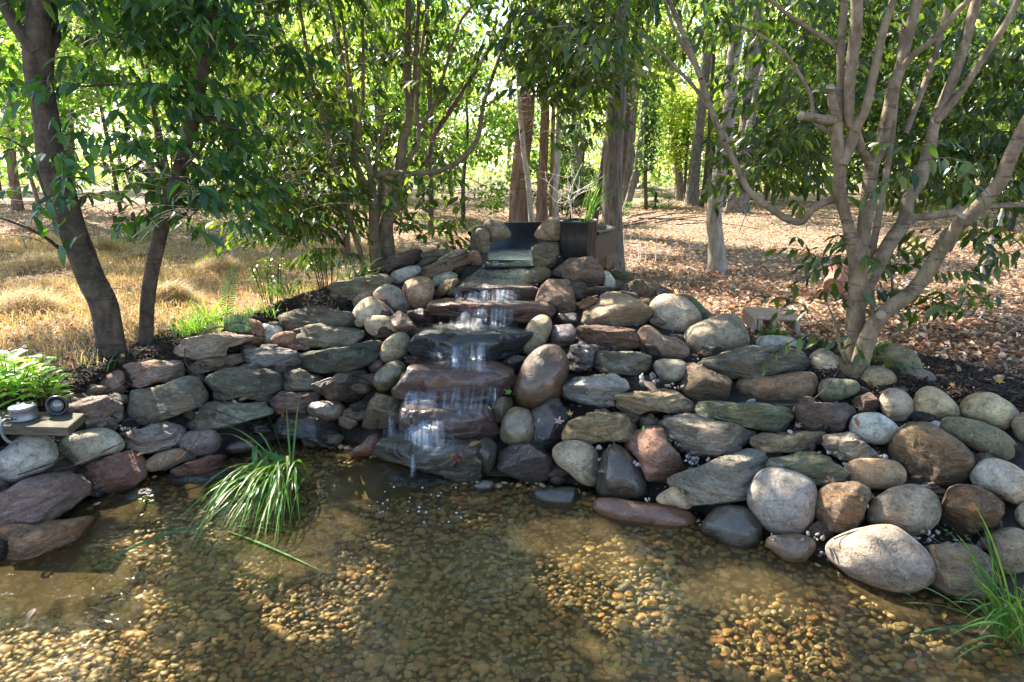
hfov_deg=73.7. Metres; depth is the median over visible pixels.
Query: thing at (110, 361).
grass tuft
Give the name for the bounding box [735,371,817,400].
boulder
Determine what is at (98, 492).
filler stone
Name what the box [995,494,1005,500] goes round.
filler stone
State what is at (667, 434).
filler stone
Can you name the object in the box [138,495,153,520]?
water weed
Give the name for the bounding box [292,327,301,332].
filler stone
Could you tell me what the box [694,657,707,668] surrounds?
fallen leaf
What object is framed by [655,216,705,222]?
fallen branch
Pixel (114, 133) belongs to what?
woodland tree
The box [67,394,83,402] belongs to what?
filler stone
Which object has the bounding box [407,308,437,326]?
rock
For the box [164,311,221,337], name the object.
grass tuft
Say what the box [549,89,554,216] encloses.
slim tree
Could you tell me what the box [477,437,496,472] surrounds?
rock
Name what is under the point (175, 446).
filler stone
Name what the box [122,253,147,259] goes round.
fallen log
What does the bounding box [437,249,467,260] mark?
flat stone
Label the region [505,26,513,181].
woodland tree
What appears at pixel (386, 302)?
filler stone
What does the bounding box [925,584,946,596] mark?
filler stone
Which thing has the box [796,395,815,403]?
filler stone
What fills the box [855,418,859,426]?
fallen leaf
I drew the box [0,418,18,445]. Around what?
cable
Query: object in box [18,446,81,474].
twig
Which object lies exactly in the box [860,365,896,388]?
boulder
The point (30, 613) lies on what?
fallen leaf
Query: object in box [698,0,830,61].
understory tree
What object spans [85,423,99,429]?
filler stone
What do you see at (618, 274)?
boulder
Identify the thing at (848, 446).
flat stone
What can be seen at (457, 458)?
fallen leaf
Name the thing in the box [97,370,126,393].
boulder
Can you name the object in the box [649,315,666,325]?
filler stone
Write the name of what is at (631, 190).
leaning tree
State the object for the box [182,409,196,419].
filler stone
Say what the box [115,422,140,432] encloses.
filler stone
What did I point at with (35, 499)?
flat stone
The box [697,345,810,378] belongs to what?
flat stone
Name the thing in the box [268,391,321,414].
flat stone
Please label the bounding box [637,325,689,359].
boulder
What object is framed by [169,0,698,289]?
many stemmed tree
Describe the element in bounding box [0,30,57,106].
understory tree
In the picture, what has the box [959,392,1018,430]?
boulder
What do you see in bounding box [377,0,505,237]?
understory tree
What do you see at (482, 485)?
boulder
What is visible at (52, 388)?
broad leaved plant
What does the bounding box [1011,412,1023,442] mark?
boulder
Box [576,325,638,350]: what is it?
flat stone
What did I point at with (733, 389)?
rock
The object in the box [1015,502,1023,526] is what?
boulder
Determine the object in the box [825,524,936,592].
boulder
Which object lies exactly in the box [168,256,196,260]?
fallen log
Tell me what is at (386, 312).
filler stone
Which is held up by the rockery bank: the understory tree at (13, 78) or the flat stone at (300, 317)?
the flat stone at (300, 317)
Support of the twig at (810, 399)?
on the flat stone at (766, 417)
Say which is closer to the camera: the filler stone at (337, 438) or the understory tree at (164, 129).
the filler stone at (337, 438)
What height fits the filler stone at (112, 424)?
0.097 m
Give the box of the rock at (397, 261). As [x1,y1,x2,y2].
[377,248,422,272]
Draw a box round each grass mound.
[0,249,69,274]
[0,282,81,318]
[92,234,135,254]
[137,275,205,309]
[190,252,254,275]
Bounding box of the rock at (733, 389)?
[730,381,736,392]
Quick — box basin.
[468,222,616,271]
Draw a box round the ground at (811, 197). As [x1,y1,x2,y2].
[0,166,1023,399]
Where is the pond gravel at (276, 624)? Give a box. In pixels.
[0,444,1023,681]
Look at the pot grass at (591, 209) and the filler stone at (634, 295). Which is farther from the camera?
the pot grass at (591, 209)
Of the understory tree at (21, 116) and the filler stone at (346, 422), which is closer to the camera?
the filler stone at (346, 422)
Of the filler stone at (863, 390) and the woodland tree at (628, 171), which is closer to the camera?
the filler stone at (863, 390)
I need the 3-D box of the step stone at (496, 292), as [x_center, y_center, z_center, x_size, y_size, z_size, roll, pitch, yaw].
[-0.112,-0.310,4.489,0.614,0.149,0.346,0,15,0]
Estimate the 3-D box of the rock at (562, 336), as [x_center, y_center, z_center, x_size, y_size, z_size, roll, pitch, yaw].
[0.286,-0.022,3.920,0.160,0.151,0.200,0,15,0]
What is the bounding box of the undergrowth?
[0,113,1016,193]
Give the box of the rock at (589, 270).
[551,255,604,287]
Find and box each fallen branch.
[624,215,695,226]
[626,212,655,218]
[631,209,671,215]
[632,210,692,222]
[639,217,705,220]
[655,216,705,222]
[663,213,706,214]
[722,223,761,229]
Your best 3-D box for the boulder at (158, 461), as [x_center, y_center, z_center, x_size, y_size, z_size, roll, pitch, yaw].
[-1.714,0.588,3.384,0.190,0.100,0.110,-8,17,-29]
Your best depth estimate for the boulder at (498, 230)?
4.89 m
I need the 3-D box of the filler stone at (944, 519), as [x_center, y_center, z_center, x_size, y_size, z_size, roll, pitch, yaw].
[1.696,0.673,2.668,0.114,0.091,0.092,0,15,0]
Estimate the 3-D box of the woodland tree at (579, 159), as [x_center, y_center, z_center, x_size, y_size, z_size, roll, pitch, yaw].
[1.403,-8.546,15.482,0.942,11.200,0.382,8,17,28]
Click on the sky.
(503, 18)
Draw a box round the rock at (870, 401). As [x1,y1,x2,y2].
[851,392,879,412]
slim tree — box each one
[20,122,41,206]
[224,81,235,257]
[516,72,534,221]
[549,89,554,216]
[552,100,560,215]
[665,19,683,200]
[700,49,715,206]
[742,0,787,140]
[974,178,1012,293]
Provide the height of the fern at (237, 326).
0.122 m
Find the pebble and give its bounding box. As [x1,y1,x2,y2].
[931,420,939,425]
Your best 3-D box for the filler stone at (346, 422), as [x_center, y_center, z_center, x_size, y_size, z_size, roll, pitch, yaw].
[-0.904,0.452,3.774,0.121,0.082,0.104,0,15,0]
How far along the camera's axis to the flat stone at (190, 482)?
3.33 m
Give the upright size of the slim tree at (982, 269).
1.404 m
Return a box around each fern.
[201,321,224,334]
[220,258,242,316]
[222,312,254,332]
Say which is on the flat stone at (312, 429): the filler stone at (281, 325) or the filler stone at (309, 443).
the filler stone at (309, 443)
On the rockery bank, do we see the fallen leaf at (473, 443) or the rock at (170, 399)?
the rock at (170, 399)
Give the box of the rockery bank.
[0,248,1023,613]
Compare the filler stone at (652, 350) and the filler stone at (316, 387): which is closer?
the filler stone at (652, 350)
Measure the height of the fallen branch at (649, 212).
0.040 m
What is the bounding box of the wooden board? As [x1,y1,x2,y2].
[0,410,85,435]
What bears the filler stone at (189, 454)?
on the flat stone at (206, 464)
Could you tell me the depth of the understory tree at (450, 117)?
18.06 m
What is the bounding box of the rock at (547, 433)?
[531,397,568,451]
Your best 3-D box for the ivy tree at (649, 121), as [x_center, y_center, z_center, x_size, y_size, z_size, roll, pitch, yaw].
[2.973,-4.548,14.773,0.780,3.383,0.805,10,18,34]
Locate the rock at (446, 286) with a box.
[433,278,458,298]
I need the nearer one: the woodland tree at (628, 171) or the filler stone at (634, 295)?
the filler stone at (634, 295)
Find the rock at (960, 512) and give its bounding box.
[941,484,1004,535]
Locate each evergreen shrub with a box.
[99,213,130,245]
[106,212,170,241]
[529,114,603,217]
[562,159,623,218]
[601,199,635,215]
[635,185,679,208]
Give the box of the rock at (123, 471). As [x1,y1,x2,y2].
[83,450,147,493]
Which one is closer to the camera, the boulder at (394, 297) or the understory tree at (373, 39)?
the boulder at (394, 297)
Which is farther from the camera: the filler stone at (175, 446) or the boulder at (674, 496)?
the filler stone at (175, 446)
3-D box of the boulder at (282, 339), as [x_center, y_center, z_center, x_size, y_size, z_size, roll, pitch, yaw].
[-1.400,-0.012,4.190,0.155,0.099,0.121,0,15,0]
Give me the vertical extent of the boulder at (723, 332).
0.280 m
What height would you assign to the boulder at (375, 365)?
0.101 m
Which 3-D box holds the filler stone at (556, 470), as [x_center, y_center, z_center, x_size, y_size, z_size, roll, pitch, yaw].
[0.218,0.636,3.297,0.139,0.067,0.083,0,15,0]
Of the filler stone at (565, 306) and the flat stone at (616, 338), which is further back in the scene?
the filler stone at (565, 306)
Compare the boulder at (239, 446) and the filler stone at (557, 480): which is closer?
the filler stone at (557, 480)
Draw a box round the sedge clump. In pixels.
[176,394,316,555]
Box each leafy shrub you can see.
[248,248,286,304]
[304,243,346,287]
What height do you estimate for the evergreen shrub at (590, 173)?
1.208 m
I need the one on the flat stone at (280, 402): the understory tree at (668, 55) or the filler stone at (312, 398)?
the filler stone at (312, 398)
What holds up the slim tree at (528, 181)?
on the ground at (811, 197)
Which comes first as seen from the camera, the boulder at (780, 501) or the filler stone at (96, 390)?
the boulder at (780, 501)
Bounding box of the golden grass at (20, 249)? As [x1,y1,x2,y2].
[0,231,400,369]
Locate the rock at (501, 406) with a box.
[490,396,512,424]
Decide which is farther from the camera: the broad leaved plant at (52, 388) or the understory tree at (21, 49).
the understory tree at (21, 49)
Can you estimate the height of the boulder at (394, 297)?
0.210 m
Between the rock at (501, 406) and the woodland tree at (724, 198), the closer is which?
the rock at (501, 406)
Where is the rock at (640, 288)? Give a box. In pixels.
[619,279,653,298]
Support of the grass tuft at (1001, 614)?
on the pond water
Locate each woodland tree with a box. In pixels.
[60,10,75,183]
[60,44,153,183]
[72,21,159,193]
[368,1,385,216]
[377,11,392,204]
[501,0,662,187]
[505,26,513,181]
[571,0,583,205]
[622,0,770,206]
[636,150,642,187]
[657,19,673,178]
[686,0,796,199]
[721,1,734,206]
[743,4,753,78]
[763,4,771,195]
[896,5,996,187]
[949,35,988,208]
[957,0,1013,200]
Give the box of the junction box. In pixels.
[7,402,39,422]
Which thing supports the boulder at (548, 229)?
on the basin
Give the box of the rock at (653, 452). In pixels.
[625,425,686,482]
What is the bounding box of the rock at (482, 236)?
[474,226,489,253]
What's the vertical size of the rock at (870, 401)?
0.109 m
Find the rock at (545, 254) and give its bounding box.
[531,242,559,267]
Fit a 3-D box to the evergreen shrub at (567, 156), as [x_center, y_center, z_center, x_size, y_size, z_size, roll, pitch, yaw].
[1.032,-3.159,12.587,1.324,2.043,1.570,10,18,34]
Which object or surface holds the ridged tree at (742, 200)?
on the ground at (811, 197)
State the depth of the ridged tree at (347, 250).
7.33 m
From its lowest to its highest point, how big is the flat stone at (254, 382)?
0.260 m
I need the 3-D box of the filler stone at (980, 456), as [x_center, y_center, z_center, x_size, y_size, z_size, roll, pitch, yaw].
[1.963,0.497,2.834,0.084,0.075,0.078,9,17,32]
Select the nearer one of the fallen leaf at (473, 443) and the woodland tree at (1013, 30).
the fallen leaf at (473, 443)
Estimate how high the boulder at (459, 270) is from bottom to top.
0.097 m
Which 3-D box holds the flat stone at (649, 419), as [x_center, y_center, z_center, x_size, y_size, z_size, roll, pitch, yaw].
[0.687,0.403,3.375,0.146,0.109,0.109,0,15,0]
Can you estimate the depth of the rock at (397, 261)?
5.07 m
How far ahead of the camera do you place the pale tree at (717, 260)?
6.68 m
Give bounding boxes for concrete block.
[743,307,801,332]
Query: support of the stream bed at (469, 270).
on the rockery bank
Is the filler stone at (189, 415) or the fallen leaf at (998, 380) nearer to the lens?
the fallen leaf at (998, 380)
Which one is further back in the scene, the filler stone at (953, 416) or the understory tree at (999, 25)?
the understory tree at (999, 25)
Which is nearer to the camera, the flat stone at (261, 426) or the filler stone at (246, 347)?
the flat stone at (261, 426)
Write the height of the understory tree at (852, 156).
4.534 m
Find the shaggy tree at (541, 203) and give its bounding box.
[535,17,549,221]
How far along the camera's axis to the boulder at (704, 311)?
4.25 m
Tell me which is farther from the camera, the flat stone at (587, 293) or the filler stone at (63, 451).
the flat stone at (587, 293)
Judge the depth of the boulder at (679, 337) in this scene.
3.93 m
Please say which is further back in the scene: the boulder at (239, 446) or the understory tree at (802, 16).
the understory tree at (802, 16)
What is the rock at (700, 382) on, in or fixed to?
on the rockery bank
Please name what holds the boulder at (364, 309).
on the rockery bank
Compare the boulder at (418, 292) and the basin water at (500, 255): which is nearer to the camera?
the boulder at (418, 292)
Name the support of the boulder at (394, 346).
on the rockery bank
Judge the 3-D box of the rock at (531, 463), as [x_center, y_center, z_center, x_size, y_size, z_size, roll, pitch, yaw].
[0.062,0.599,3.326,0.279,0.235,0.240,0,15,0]
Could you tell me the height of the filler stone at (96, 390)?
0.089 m
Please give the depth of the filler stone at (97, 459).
3.22 m
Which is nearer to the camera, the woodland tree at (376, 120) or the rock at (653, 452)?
the rock at (653, 452)
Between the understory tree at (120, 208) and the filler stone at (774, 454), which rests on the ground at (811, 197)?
the understory tree at (120, 208)
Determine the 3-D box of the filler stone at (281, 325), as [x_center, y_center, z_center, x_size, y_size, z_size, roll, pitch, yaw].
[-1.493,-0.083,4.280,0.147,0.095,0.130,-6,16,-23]
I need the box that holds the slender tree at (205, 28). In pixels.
[0,0,489,344]
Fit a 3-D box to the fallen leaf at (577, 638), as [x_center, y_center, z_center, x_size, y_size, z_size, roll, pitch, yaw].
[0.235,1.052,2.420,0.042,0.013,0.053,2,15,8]
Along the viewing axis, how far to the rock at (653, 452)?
3.09 m
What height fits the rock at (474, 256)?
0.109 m
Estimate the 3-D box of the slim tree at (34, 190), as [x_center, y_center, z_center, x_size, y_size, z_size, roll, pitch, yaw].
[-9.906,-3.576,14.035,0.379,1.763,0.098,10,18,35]
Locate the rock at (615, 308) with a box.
[581,291,652,326]
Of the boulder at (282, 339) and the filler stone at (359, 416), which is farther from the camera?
the boulder at (282, 339)
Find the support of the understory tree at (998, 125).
on the ground at (811, 197)
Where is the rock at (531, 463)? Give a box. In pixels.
[496,442,552,485]
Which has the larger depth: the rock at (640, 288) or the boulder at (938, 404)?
the rock at (640, 288)
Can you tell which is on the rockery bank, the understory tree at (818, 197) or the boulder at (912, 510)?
the boulder at (912, 510)
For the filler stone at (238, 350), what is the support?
on the rockery bank
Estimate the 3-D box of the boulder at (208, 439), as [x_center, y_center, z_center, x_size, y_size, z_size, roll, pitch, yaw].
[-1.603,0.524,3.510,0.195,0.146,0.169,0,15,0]
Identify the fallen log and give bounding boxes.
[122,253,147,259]
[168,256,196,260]
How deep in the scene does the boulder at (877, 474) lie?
2.79 m
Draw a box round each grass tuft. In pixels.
[79,351,122,373]
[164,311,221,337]
[177,291,236,330]
[227,299,287,317]
[252,274,317,297]
[330,254,383,280]
[750,319,792,336]
[891,498,1023,661]
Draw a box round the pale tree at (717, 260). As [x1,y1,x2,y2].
[706,0,747,274]
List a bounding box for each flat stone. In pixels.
[0,471,91,524]
[0,516,97,565]
[65,395,123,426]
[99,484,166,515]
[119,421,186,454]
[122,360,184,388]
[167,469,227,490]
[169,453,226,475]
[173,331,258,359]
[184,400,274,430]
[185,353,243,374]
[205,364,282,402]
[240,347,300,366]
[242,419,274,433]
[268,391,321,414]
[273,412,341,446]
[276,305,355,330]
[282,368,323,391]
[285,343,310,350]
[294,323,366,347]
[298,340,382,373]
[327,273,393,304]
[343,400,368,412]
[416,251,471,279]
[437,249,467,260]
[561,373,629,407]
[561,409,638,444]
[566,341,596,372]
[576,290,598,301]
[576,295,597,308]
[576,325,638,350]
[594,351,652,375]
[614,388,694,414]
[620,375,676,391]
[638,413,659,427]
[660,413,756,457]
[667,448,768,505]
[693,400,794,432]
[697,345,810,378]
[749,431,825,453]
[765,451,847,485]
[821,432,879,461]
[909,482,946,500]
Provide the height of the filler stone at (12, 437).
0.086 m
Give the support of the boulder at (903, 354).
on the mulch bed at (1011, 391)
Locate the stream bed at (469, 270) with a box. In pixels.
[456,265,537,286]
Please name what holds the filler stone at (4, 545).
on the rockery bank
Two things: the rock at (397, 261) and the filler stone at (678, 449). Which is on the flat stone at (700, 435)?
the filler stone at (678, 449)
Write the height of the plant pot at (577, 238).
0.252 m
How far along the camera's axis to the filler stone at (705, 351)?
3.75 m
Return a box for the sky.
[0,0,982,166]
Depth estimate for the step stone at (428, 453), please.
3.28 m
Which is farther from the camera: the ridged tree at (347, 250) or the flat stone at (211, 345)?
the ridged tree at (347, 250)
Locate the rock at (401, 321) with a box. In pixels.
[390,311,418,335]
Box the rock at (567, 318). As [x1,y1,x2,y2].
[556,312,576,323]
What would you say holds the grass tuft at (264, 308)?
on the mulch bed at (162, 345)
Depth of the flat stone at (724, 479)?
2.88 m
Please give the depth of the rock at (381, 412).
3.61 m
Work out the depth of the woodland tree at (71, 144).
14.72 m
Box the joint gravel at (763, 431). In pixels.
[51,275,1000,575]
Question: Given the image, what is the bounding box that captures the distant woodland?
[0,0,1016,187]
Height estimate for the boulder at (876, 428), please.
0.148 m
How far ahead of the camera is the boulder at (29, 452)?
2.88 m
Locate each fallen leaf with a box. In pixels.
[26,608,35,620]
[450,452,463,462]
[469,441,480,445]
[555,417,563,427]
[572,634,583,641]
[643,381,657,391]
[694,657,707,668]
[824,475,835,482]
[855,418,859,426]
[993,376,1004,383]
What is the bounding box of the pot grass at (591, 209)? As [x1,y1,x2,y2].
[579,171,633,220]
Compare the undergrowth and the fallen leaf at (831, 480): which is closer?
the fallen leaf at (831, 480)
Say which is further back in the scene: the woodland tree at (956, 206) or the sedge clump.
the woodland tree at (956, 206)
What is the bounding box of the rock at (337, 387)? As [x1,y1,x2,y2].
[319,367,368,403]
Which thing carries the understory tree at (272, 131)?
on the ground at (811, 197)
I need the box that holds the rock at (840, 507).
[815,481,871,532]
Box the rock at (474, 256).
[468,250,481,264]
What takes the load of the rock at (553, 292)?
on the rockery bank
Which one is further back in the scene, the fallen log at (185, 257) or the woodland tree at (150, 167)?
the woodland tree at (150, 167)
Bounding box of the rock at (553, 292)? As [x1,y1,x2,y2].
[535,279,576,311]
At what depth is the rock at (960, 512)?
2.55 m
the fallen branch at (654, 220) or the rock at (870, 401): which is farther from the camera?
the fallen branch at (654, 220)
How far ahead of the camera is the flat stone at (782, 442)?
3.02 m
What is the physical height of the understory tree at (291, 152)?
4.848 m
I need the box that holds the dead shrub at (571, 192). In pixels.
[538,164,601,217]
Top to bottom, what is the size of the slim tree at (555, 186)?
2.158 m
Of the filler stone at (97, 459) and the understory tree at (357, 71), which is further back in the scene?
the understory tree at (357, 71)
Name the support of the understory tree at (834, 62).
on the ground at (811, 197)
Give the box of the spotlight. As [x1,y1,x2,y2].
[45,395,68,415]
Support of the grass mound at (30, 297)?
on the ground at (811, 197)
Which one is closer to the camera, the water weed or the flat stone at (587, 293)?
the water weed
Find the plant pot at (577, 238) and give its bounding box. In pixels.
[559,218,597,257]
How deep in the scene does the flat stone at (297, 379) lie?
3.89 m
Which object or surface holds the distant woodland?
on the ground at (811, 197)
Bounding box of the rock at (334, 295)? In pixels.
[327,291,339,303]
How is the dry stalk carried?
on the ground at (811, 197)
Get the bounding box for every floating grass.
[98,525,196,567]
[228,531,324,572]
[243,526,293,532]
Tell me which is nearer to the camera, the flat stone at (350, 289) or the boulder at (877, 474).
the boulder at (877, 474)
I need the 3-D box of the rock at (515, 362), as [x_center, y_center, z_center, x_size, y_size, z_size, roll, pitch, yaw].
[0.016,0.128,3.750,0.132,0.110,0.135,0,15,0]
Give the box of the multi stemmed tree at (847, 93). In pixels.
[505,0,1023,379]
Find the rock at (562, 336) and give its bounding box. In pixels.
[548,324,575,348]
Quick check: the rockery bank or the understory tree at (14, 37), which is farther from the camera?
the understory tree at (14, 37)
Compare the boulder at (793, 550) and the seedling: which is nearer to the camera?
the boulder at (793, 550)
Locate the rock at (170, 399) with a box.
[127,375,208,427]
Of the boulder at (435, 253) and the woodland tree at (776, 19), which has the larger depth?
the woodland tree at (776, 19)
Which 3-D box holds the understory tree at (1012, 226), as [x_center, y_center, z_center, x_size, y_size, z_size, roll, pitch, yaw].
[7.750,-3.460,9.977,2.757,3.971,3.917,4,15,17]
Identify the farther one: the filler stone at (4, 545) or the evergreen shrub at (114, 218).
the evergreen shrub at (114, 218)
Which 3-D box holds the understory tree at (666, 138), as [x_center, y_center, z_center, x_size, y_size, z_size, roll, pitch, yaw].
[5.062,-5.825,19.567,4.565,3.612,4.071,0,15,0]
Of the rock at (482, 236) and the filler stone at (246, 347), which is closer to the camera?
the filler stone at (246, 347)
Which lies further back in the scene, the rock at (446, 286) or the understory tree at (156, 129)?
the understory tree at (156, 129)
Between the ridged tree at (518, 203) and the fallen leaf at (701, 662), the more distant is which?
the ridged tree at (518, 203)
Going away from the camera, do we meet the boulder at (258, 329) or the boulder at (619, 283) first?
the boulder at (258, 329)
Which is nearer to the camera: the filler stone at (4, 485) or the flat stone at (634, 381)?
the filler stone at (4, 485)
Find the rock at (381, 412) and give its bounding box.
[361,392,401,430]
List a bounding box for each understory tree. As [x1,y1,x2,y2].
[0,0,128,234]
[0,0,175,213]
[0,12,79,83]
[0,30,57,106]
[0,31,114,134]
[0,77,34,190]
[0,100,28,188]
[1,32,21,92]
[58,0,235,193]
[58,0,332,241]
[99,56,210,173]
[108,53,173,168]
[110,58,212,182]
[112,5,185,209]
[141,4,368,236]
[151,51,298,147]
[172,73,323,166]
[207,15,361,164]
[219,1,330,191]
[222,82,361,187]
[265,0,401,119]
[282,0,424,190]
[285,88,393,169]
[323,0,495,215]
[346,66,478,201]
[372,22,560,217]
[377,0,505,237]
[388,26,493,186]
[391,0,456,191]
[392,11,515,177]
[499,97,662,176]
[500,26,652,166]
[501,0,752,185]
[504,0,726,218]
[589,44,763,153]
[607,26,776,201]
[609,0,722,157]
[635,74,732,196]
[681,21,858,199]
[682,70,786,199]
[689,48,812,161]
[690,38,829,199]
[694,36,827,200]
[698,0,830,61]
[746,0,837,184]
[762,21,909,200]
[786,10,939,92]
[816,68,928,194]
[849,0,1013,141]
[895,13,1001,111]
[902,1,988,211]
[948,0,1023,231]
[960,2,1023,232]
[976,0,1022,42]
[978,107,1017,177]
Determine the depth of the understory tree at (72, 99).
9.51 m
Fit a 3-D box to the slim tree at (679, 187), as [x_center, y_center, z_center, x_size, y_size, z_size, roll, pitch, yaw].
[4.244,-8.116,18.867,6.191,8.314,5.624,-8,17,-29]
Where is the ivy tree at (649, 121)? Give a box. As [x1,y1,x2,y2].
[630,53,669,209]
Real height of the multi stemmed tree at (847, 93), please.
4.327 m
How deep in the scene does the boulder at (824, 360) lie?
3.52 m
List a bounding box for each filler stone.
[0,479,8,491]
[0,538,8,558]
[5,435,20,444]
[36,467,51,474]
[54,455,61,465]
[57,445,78,460]
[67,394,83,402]
[73,392,93,397]
[75,424,83,430]
[76,468,84,474]
[83,456,104,466]
[84,384,106,395]
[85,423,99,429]
[88,487,105,496]
[104,418,117,430]
[105,392,127,404]
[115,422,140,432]
[117,358,125,366]
[118,417,134,424]
[133,416,150,425]
[158,440,179,451]
[181,451,197,462]
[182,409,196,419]
[189,372,205,383]
[230,344,246,352]
[240,344,256,350]
[259,343,277,347]
[267,321,284,329]
[268,366,290,375]
[282,435,297,439]
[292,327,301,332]
[298,391,319,401]
[301,439,317,447]
[312,382,320,393]
[321,429,337,446]
[326,433,344,443]
[338,416,358,429]
[342,410,352,417]
[349,401,367,411]
[350,410,365,420]
[351,383,373,393]
[358,373,374,384]
[373,327,394,339]
[380,308,392,316]
[382,299,393,311]
[548,464,568,477]
[549,476,564,484]
[555,299,572,312]
[569,281,589,299]
[590,286,613,293]
[591,342,612,351]
[598,449,604,457]
[618,291,638,298]
[620,412,640,423]
[639,298,652,305]
[641,343,660,361]
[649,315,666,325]
[663,412,692,417]
[664,429,673,445]
[672,444,685,452]
[697,345,722,358]
[766,452,783,457]
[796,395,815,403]
[804,442,815,451]
[806,520,834,540]
[814,426,830,433]
[815,438,822,444]
[844,471,851,481]
[852,386,871,396]
[892,386,909,391]
[909,411,935,421]
[909,475,923,483]
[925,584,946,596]
[938,505,950,523]
[945,415,961,417]
[965,527,980,534]
[974,452,994,463]
[977,536,991,550]
[982,528,999,536]
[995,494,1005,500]
[1014,444,1021,455]
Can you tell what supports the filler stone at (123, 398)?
on the rockery bank
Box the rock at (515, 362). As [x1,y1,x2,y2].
[503,355,526,372]
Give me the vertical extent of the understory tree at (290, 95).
3.542 m
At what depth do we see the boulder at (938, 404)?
3.09 m
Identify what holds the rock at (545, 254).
on the stream bed at (469, 270)
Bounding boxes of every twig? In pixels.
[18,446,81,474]
[53,441,126,470]
[160,437,199,470]
[164,444,220,470]
[195,404,249,423]
[311,375,374,388]
[771,368,839,405]
[833,529,860,539]
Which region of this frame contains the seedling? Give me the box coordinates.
[871,340,895,364]
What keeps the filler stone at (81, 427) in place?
on the rockery bank
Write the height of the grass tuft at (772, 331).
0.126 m
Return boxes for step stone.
[373,432,482,482]
[391,359,516,403]
[395,400,499,440]
[402,354,432,364]
[408,324,533,361]
[427,297,555,323]
[447,283,538,300]
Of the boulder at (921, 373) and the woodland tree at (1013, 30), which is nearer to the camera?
the boulder at (921, 373)
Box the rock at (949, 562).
[925,541,997,601]
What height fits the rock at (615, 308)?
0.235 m
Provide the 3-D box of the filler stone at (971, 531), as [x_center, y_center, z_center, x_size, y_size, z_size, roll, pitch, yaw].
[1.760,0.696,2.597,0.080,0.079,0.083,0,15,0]
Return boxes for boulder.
[0,435,58,484]
[59,427,124,464]
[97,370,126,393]
[145,448,186,471]
[179,429,220,456]
[224,439,255,453]
[241,318,263,345]
[263,323,282,343]
[270,331,296,346]
[307,401,344,420]
[349,433,381,456]
[352,296,394,327]
[353,290,372,306]
[364,315,399,335]
[367,358,383,372]
[373,284,410,312]
[373,360,405,392]
[379,332,409,362]
[390,265,420,283]
[402,276,434,308]
[413,257,438,266]
[421,249,449,257]
[432,271,457,286]
[453,264,469,274]
[474,480,493,491]
[484,218,510,241]
[500,406,533,445]
[513,344,568,410]
[523,314,551,354]
[524,267,550,283]
[532,486,578,510]
[534,216,561,241]
[552,440,598,485]
[592,497,695,530]
[596,444,647,500]
[597,220,606,230]
[603,271,615,288]
[610,270,633,280]
[615,279,624,288]
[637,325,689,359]
[647,284,672,295]
[650,294,700,331]
[653,359,686,381]
[656,486,691,508]
[668,334,684,342]
[679,294,712,318]
[684,314,749,353]
[701,504,762,549]
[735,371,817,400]
[746,467,816,534]
[756,335,803,350]
[766,534,816,563]
[809,348,839,377]
[818,378,859,401]
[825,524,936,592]
[844,458,906,489]
[849,412,897,444]
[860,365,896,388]
[865,484,941,536]
[870,343,922,367]
[880,388,913,421]
[900,368,936,386]
[913,386,959,421]
[939,417,1016,460]
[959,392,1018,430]
[969,458,1023,504]
[987,527,1023,574]
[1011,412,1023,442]
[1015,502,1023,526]
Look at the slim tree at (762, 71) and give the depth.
13.64 m
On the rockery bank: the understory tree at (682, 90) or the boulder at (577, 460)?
the boulder at (577, 460)
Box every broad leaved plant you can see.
[0,349,61,406]
[5,366,76,404]
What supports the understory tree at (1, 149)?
on the ground at (811, 197)
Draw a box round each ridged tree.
[6,95,24,209]
[333,0,351,260]
[508,0,534,221]
[602,0,628,270]
[683,1,715,205]
[724,0,768,214]
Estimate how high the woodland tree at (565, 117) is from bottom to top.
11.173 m
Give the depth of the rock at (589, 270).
4.55 m
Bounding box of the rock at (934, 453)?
[888,421,975,487]
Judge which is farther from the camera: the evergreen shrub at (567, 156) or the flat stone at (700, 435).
the evergreen shrub at (567, 156)
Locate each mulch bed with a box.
[0,269,380,441]
[748,327,1023,435]
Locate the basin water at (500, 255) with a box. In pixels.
[487,248,531,259]
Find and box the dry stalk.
[655,229,656,261]
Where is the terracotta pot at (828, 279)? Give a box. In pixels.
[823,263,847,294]
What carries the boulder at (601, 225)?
on the basin
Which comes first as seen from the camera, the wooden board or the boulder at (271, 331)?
the wooden board
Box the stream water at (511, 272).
[460,261,533,285]
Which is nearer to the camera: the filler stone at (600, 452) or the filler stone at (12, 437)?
the filler stone at (12, 437)
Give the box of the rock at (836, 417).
[792,402,855,433]
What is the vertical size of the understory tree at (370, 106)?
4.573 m
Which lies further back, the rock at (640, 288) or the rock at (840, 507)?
the rock at (640, 288)
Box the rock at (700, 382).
[679,362,731,400]
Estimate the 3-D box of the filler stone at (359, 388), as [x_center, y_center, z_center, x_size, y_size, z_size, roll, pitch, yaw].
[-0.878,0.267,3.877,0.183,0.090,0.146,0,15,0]
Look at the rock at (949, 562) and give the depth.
2.40 m
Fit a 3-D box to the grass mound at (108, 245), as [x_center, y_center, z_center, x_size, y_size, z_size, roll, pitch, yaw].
[-4.887,-1.154,8.169,0.839,0.290,0.646,0,15,0]
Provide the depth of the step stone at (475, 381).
3.51 m
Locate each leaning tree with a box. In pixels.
[0,0,187,357]
[623,20,649,208]
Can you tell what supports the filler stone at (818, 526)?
on the rockery bank
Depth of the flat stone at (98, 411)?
3.32 m

